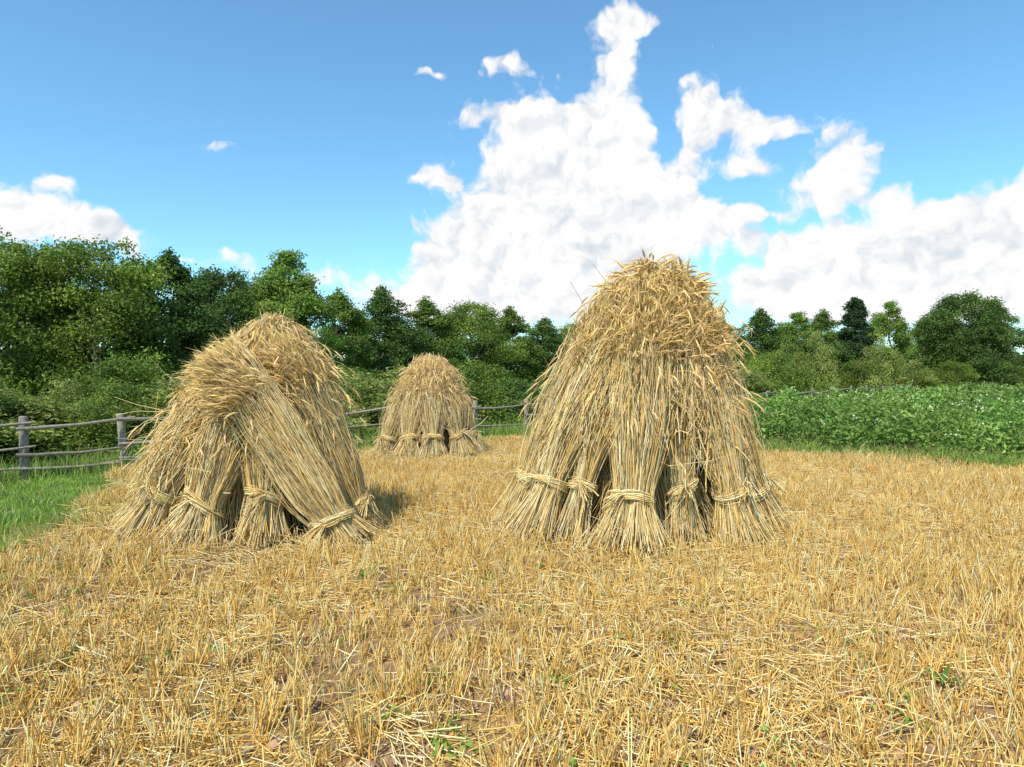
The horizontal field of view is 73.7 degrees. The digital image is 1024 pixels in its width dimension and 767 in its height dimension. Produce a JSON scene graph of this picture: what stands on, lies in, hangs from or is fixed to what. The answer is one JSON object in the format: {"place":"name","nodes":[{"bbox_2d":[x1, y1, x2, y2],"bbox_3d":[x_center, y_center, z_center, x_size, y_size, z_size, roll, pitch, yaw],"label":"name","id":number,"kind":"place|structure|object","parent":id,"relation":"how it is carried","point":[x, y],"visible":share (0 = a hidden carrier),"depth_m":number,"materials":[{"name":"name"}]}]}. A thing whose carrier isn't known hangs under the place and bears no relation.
{"place":"outdoors","nodes":[
{"label":"outdoors","id":0,"kind":"place"},
{"bbox_2d":[0,387,1023,766],"bbox_3d":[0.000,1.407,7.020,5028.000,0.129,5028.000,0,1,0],"label":"ground","id":1,"kind":"structure","parent":0,"point":[498,719],"depth_m":3.47,"materials":[{"name":"brown soil"}]},
{"bbox_2d":[0,357,31,398],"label":"bush","id":2,"kind":"object","parent":1,"relation":"on","point":[7,383],"visible":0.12,"depth_m":13.95,"materials":[{"name":"green plant"}]},
{"bbox_2d":[0,417,35,460],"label":"bush","id":3,"kind":"object","parent":1,"relation":"on","point":[8,432],"visible":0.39,"depth_m":11.29,"materials":[{"name":"green plant"}]},
{"bbox_2d":[0,391,45,443],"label":"bush","id":4,"kind":"object","parent":1,"relation":"on","point":[14,397],"visible":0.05,"depth_m":13.10,"materials":[{"name":"green plant"}]},
{"bbox_2d":[0,392,63,462],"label":"bush","id":5,"kind":"object","parent":1,"relation":"on","point":[3,402],"visible":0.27,"depth_m":12.02,"materials":[{"name":"green plant"}]},
{"bbox_2d":[0,396,102,458],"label":"bush","id":6,"kind":"object","parent":1,"relation":"on","point":[14,412],"visible":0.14,"depth_m":12.50,"materials":[{"name":"green plant"}]},
{"bbox_2d":[0,241,102,383],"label":"alder tree","id":7,"kind":"object","parent":1,"relation":"on","point":[47,250],"depth_m":24.75,"materials":[{"name":"green plant"}]},
{"bbox_2d":[0,225,108,395],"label":"willow tree","id":8,"kind":"object","parent":1,"relation":"on","point":[14,256],"visible":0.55,"depth_m":19.01,"materials":[{"name":"green plant"}]},
{"bbox_2d":[5,379,103,442],"bbox_3d":[-8.954,0.775,13.787,2.043,1.791,2.180,0,1,-10],"label":"bush","id":9,"kind":"object","parent":1,"relation":"on","point":[63,386],"visible":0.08,"depth_m":13.48,"materials":[{"name":"green plant"}]},
{"bbox_2d":[1,410,110,460],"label":"bush","id":10,"kind":"object","parent":1,"relation":"on","point":[77,446],"visible":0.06,"depth_m":12.61,"materials":[{"name":"green plant"}]},
{"bbox_2d":[0,384,114,465],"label":"bush","id":11,"kind":"object","parent":1,"relation":"on","point":[56,435],"visible":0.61,"depth_m":12.15,"materials":[{"name":"green plant"}]},
{"bbox_2d":[0,234,196,410],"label":"willow tree","id":12,"kind":"object","parent":1,"relation":"on","point":[117,278],"visible":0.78,"depth_m":19.17,"materials":[{"name":"green plant"}]},
{"bbox_2d":[47,378,171,455],"bbox_3d":[-7.604,0.678,13.111,2.751,1.589,2.502,0,1,-23],"label":"bush","id":13,"kind":"object","parent":1,"relation":"on","point":[107,400],"visible":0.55,"depth_m":12.66,"materials":[{"name":"green plant"}]},
{"bbox_2d":[46,352,179,437],"bbox_3d":[-9.183,0.360,16.099,3.244,2.243,3.213,1,1,40],"label":"bush","id":14,"kind":"object","parent":1,"relation":"on","point":[123,371],"visible":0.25,"depth_m":15.78,"materials":[{"name":"green plant"}]},
{"bbox_2d":[63,374,191,456],"bbox_3d":[-6.890,0.736,13.803,4.371,1.912,4.088,0,1,-4],"label":"bush","id":15,"kind":"object","parent":1,"relation":"on","point":[161,403],"visible":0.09,"depth_m":13.29,"materials":[{"name":"green plant"}]},
{"bbox_2d":[128,412,160,452],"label":"bush","id":16,"kind":"object","parent":1,"relation":"on","point":[143,434],"visible":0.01,"depth_m":12.74,"materials":[{"name":"green plant"}]},
{"bbox_2d":[90,246,241,407],"bbox_3d":[-11.242,-1.575,22.162,4.246,5.742,4.780,-1,1,-32],"label":"alder tree","id":17,"kind":"object","parent":1,"relation":"on","point":[186,282],"visible":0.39,"depth_m":21.53,"materials":[{"name":"green plant"}]},
{"bbox_2d":[162,264,271,368],"bbox_3d":[-11.011,-1.625,26.042,5.206,5.724,4.155,0,1,11],"label":"maple tree","id":18,"kind":"object","parent":1,"relation":"on","point":[239,305],"visible":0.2,"depth_m":24.90,"materials":[{"name":"green plant"}]},
{"bbox_2d":[70,302,389,567],"bbox_3d":[-2.591,0.336,6.525,2.905,2.149,2.674,0,1,0],"label":"straw stook","id":19,"kind":"object","parent":1,"relation":"on","point":[253,440],"visible":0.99,"depth_m":5.89,"materials":[{"name":"beige plant"}]},
{"bbox_2d":[212,289,318,337],"bbox_3d":[-13.274,-2.085,35.832,7.412,6.388,7.763,-1,1,-43],"label":"maple tree","id":20,"kind":"object","parent":1,"relation":"on","point":[274,309],"visible":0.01,"depth_m":35.47,"materials":[{"name":"green plant"}]},
{"bbox_2d":[227,248,347,377],"bbox_3d":[-8.274,-1.969,25.933,4.674,6.403,4.510,0,1,-30],"label":"birch tree","id":21,"kind":"object","parent":1,"relation":"on","point":[310,305],"visible":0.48,"depth_m":25.46,"materials":[{"name":"green plant"}]},
{"bbox_2d":[308,287,383,385],"bbox_3d":[-7.851,-1.525,29.862,4.485,5.438,5.265,0,1,-8],"label":"alder tree","id":22,"kind":"object","parent":1,"relation":"on","point":[360,323],"visible":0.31,"depth_m":29.41,"materials":[{"name":"green plant"}]},
{"bbox_2d":[328,364,394,422],"bbox_3d":[-5.202,0.395,20.674,4.874,2.011,4.617,-1,1,-42],"label":"bush","id":23,"kind":"object","parent":1,"relation":"on","point":[346,370],"visible":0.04,"depth_m":20.35,"materials":[{"name":"green plant"}]},
{"bbox_2d":[343,408,380,437],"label":"bush","id":24,"kind":"object","parent":1,"relation":"on","point":[353,422],"visible":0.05,"depth_m":15.81,"materials":[{"name":"green plant"}]},
{"bbox_2d":[330,371,394,427],"bbox_3d":[-4.025,0.658,18.364,4.729,1.962,5.060,0,1,1],"label":"bush","id":25,"kind":"object","parent":1,"relation":"on","point":[358,381],"visible":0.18,"depth_m":17.44,"materials":[{"name":"green plant"}]},
{"bbox_2d":[338,364,408,429],"bbox_3d":[-3.595,0.565,19.413,5.197,2.211,5.078,0,1,1],"label":"bush","id":26,"kind":"object","parent":1,"relation":"on","point":[384,386],"visible":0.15,"depth_m":18.33,"materials":[{"name":"green plant"}]},
{"bbox_2d":[366,368,404,391],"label":"bush","id":27,"kind":"object","parent":1,"relation":"on","point":[384,377],"visible":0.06,"depth_m":21.60,"materials":[{"name":"green plant"}]},
{"bbox_2d":[338,283,437,380],"bbox_3d":[-6.007,-1.849,33.103,5.258,5.995,4.686,0,1,-9],"label":"alder tree","id":28,"kind":"object","parent":1,"relation":"on","point":[398,337],"visible":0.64,"depth_m":32.41,"materials":[{"name":"green plant"}]},
{"bbox_2d":[381,295,472,377],"bbox_3d":[-4.765,-1.772,35.746,5.138,5.778,5.879,0,1,-32],"label":"alder tree","id":29,"kind":"object","parent":1,"relation":"on","point":[439,324],"visible":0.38,"depth_m":35.53,"materials":[{"name":"green plant"}]},
{"bbox_2d":[361,347,501,459],"bbox_3d":[-1.461,0.309,12.564,2.708,2.035,2.310,0,1,0],"label":"straw stook","id":30,"kind":"object","parent":1,"relation":"on","point":[427,412],"visible":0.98,"depth_m":12.04,"materials":[{"name":"beige plant"}]},
{"bbox_2d":[0,384,911,479],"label":"wooden fence","id":31,"kind":"object","parent":1,"relation":"on","point":[24,427],"visible":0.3,"depth_m":10.39,"materials":[{"name":"grey wood"}]},
{"bbox_2d":[429,299,529,396],"bbox_3d":[-2.067,-1.786,38.958,7.524,6.016,6.509,0,1,26],"label":"willow tree","id":32,"kind":"object","parent":1,"relation":"on","point":[466,325],"visible":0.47,"depth_m":37.63,"materials":[{"name":"green plant"}]},
{"bbox_2d":[455,358,535,424],"bbox_3d":[-1.109,0.338,19.816,3.397,2.176,3.257,0,1,22],"label":"bush","id":33,"kind":"object","parent":1,"relation":"on","point":[475,378],"visible":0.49,"depth_m":19.27,"materials":[{"name":"green plant"}]},
{"bbox_2d":[469,386,523,418],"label":"bush","id":34,"kind":"object","parent":1,"relation":"on","point":[504,403],"visible":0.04,"depth_m":22.44,"materials":[{"name":"green plant"}]},
{"bbox_2d":[472,305,549,397],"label":"alder tree","id":35,"kind":"object","parent":1,"relation":"on","point":[527,364],"visible":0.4,"depth_m":41.37,"materials":[{"name":"green plant"}]},
{"bbox_2d":[0,430,1023,766],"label":"stubble","id":36,"kind":"object","parent":1,"relation":"on","point":[404,488],"visible":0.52,"depth_m":3.91,"materials":[{"name":"beige plant"}]},
{"bbox_2d":[0,416,1023,766],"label":"grass","id":37,"kind":"structure","parent":1,"relation":"on","point":[36,514],"depth_m":8.03,"materials":[{"name":"green plant"}]},
{"bbox_2d":[0,474,1023,766],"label":"soil clods","id":38,"kind":"object","parent":1,"relation":"on","point":[506,694],"visible":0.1,"depth_m":3.64,"materials":[{"name":"brown soil"}]},
{"bbox_2d":[1,347,1023,376],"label":"distant trees","id":39,"kind":"object","parent":1,"relation":"on","point":[521,366],"depth_m":150.71,"materials":[{"name":"green plant"}]},
{"bbox_2d":[482,378,548,408],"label":"bush","id":40,"kind":"object","parent":1,"relation":"on","point":[522,385],"visible":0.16,"depth_m":25.51,"materials":[{"name":"green plant"}]},
{"bbox_2d":[490,396,544,423],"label":"bush","id":41,"kind":"object","parent":1,"relation":"on","point":[515,402],"visible":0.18,"depth_m":21.05,"materials":[{"name":"green plant"}]},
{"bbox_2d":[506,382,553,419],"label":"bush","id":42,"kind":"object","parent":1,"relation":"on","point":[536,393],"visible":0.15,"depth_m":22.41,"materials":[{"name":"green plant"}]},
{"bbox_2d":[510,316,571,388],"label":"alder tree","id":43,"kind":"object","parent":1,"relation":"on","point":[547,334],"visible":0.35,"depth_m":43.91,"materials":[{"name":"green plant"}]},
{"bbox_2d":[534,359,564,386],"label":"bush","id":44,"kind":"object","parent":1,"relation":"on","point":[546,377],"visible":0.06,"depth_m":27.33,"materials":[{"name":"green plant"}]},
{"bbox_2d":[550,322,578,353],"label":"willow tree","id":45,"kind":"object","parent":1,"relation":"on","point":[565,330],"visible":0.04,"depth_m":48.42,"materials":[{"name":"green plant"}]},
{"bbox_2d":[465,248,802,569],"bbox_3d":[1.194,0.056,6.533,2.980,2.708,2.761,0,1,30],"label":"straw stook","id":46,"kind":"object","parent":1,"relation":"on","point":[642,430],"visible":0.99,"depth_m":6.00,"materials":[{"name":"beige plant"}]},
{"bbox_2d":[726,343,752,370],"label":"bush","id":47,"kind":"object","parent":1,"relation":"on","point":[742,360],"visible":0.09,"depth_m":49.11,"materials":[{"name":"green plant"}]},
{"bbox_2d":[722,320,760,354],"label":"alder tree","id":48,"kind":"object","parent":1,"relation":"on","point":[738,341],"visible":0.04,"depth_m":56.30,"materials":[{"name":"green plant"}]},
{"bbox_2d":[738,348,767,375],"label":"bush","id":49,"kind":"object","parent":1,"relation":"on","point":[751,354],"visible":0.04,"depth_m":49.66,"materials":[{"name":"green plant"}]},
{"bbox_2d":[731,361,792,399],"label":"bush","id":50,"kind":"object","parent":1,"relation":"on","point":[756,384],"visible":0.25,"depth_m":31.24,"materials":[{"name":"green plant"}]},
{"bbox_2d":[740,306,801,356],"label":"alder tree","id":51,"kind":"object","parent":1,"relation":"on","point":[761,322],"visible":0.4,"depth_m":58.93,"materials":[{"name":"green plant"}]},
{"bbox_2d":[756,353,786,389],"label":"bush","id":52,"kind":"object","parent":1,"relation":"on","point":[770,360],"visible":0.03,"depth_m":49.62,"materials":[{"name":"green plant"}]},
{"bbox_2d":[734,350,821,398],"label":"bush","id":53,"kind":"object","parent":1,"relation":"on","point":[794,376],"visible":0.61,"depth_m":40.05,"materials":[{"name":"green plant"}]},
{"bbox_2d":[763,339,817,393],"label":"bush","id":54,"kind":"object","parent":1,"relation":"on","point":[791,349],"visible":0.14,"depth_m":51.47,"materials":[{"name":"green plant"}]},
{"bbox_2d":[759,311,823,386],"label":"birch tree","id":55,"kind":"object","parent":1,"relation":"on","point":[791,329],"visible":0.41,"depth_m":59.12,"materials":[{"name":"green plant"}]},
{"bbox_2d":[788,330,842,394],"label":"bush","id":56,"kind":"object","parent":1,"relation":"on","point":[827,365],"visible":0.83,"depth_m":49.39,"materials":[{"name":"green plant"}]},
{"bbox_2d":[797,308,849,357],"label":"alder tree","id":57,"kind":"object","parent":1,"relation":"on","point":[822,321],"visible":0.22,"depth_m":62.90,"materials":[{"name":"green plant"}]},
{"bbox_2d":[816,339,863,392],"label":"bush","id":58,"kind":"object","parent":1,"relation":"on","point":[846,355],"visible":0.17,"depth_m":55.71,"materials":[{"name":"green plant"}]},
{"bbox_2d":[830,360,876,392],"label":"bush","id":59,"kind":"object","parent":1,"relation":"on","point":[849,373],"visible":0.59,"depth_m":53.52,"materials":[{"name":"green plant"}]},
{"bbox_2d":[829,296,887,386],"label":"spruce tree","id":60,"kind":"object","parent":1,"relation":"on","point":[853,338],"visible":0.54,"depth_m":57.27,"materials":[{"name":"green plant"}]},
{"bbox_2d":[855,332,906,391],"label":"bush","id":61,"kind":"object","parent":1,"relation":"on","point":[882,375],"visible":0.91,"depth_m":51.46,"materials":[{"name":"green plant"}]},
{"bbox_2d":[745,380,1023,459],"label":"potato plants","id":62,"kind":"object","parent":1,"relation":"on","point":[967,415],"visible":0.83,"depth_m":14.07,"materials":[{"name":"green plant"}]},
{"bbox_2d":[861,299,917,379],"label":"birch tree","id":63,"kind":"object","parent":1,"relation":"on","point":[881,322],"visible":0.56,"depth_m":63.06,"materials":[{"name":"green plant"}]},
{"bbox_2d":[883,348,942,389],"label":"bush","id":64,"kind":"object","parent":1,"relation":"on","point":[910,356],"visible":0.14,"depth_m":60.83,"materials":[{"name":"green plant"}]},
{"bbox_2d":[887,359,949,389],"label":"bush","id":65,"kind":"object","parent":1,"relation":"on","point":[926,379],"visible":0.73,"depth_m":57.45,"materials":[{"name":"green plant"}]},
{"bbox_2d":[909,316,934,361],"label":"alder tree","id":66,"kind":"object","parent":1,"relation":"on","point":[919,341],"visible":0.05,"depth_m":68.43,"materials":[{"name":"green plant"}]},
{"bbox_2d":[890,314,972,384],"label":"willow tree","id":67,"kind":"object","parent":1,"relation":"on","point":[917,338],"visible":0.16,"depth_m":66.38,"materials":[{"name":"green plant"}]},
{"bbox_2d":[920,666,966,686],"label":"weed plant","id":68,"kind":"object","parent":1,"relation":"on","point":[945,673],"visible":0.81,"depth_m":3.27,"materials":[{"name":"green plant"}]},
{"bbox_2d":[929,360,986,388],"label":"bush","id":69,"kind":"object","parent":1,"relation":"on","point":[948,372],"visible":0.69,"depth_m":59.36,"materials":[{"name":"green plant"}]},
{"bbox_2d":[912,289,1023,386],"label":"maple tree","id":70,"kind":"object","parent":1,"relation":"on","point":[952,306],"visible":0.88,"depth_m":62.30,"materials":[{"name":"green plant"}]},
{"bbox_2d":[967,298,1023,382],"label":"alder tree","id":71,"kind":"object","parent":1,"relation":"on","point":[1017,342],"visible":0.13,"depth_m":66.38,"materials":[{"name":"green plant"}]},
{"bbox_2d":[969,356,1023,387],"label":"bush","id":72,"kind":"object","parent":1,"relation":"on","point":[1012,379],"visible":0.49,"depth_m":60.75,"materials":[{"name":"green plant"}]},
{"bbox_2d":[1004,364,1023,385],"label":"bush","id":73,"kind":"object","parent":1,"relation":"on","point":[1022,371],"visible":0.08,"depth_m":65.70,"materials":[{"name":"green plant"}]},
{"bbox_2d":[0,0,1023,368],"label":"sky","id":74,"kind":"structure","parent":0,"point":[811,156],"materials":[{"name":"blue"}]}
]}

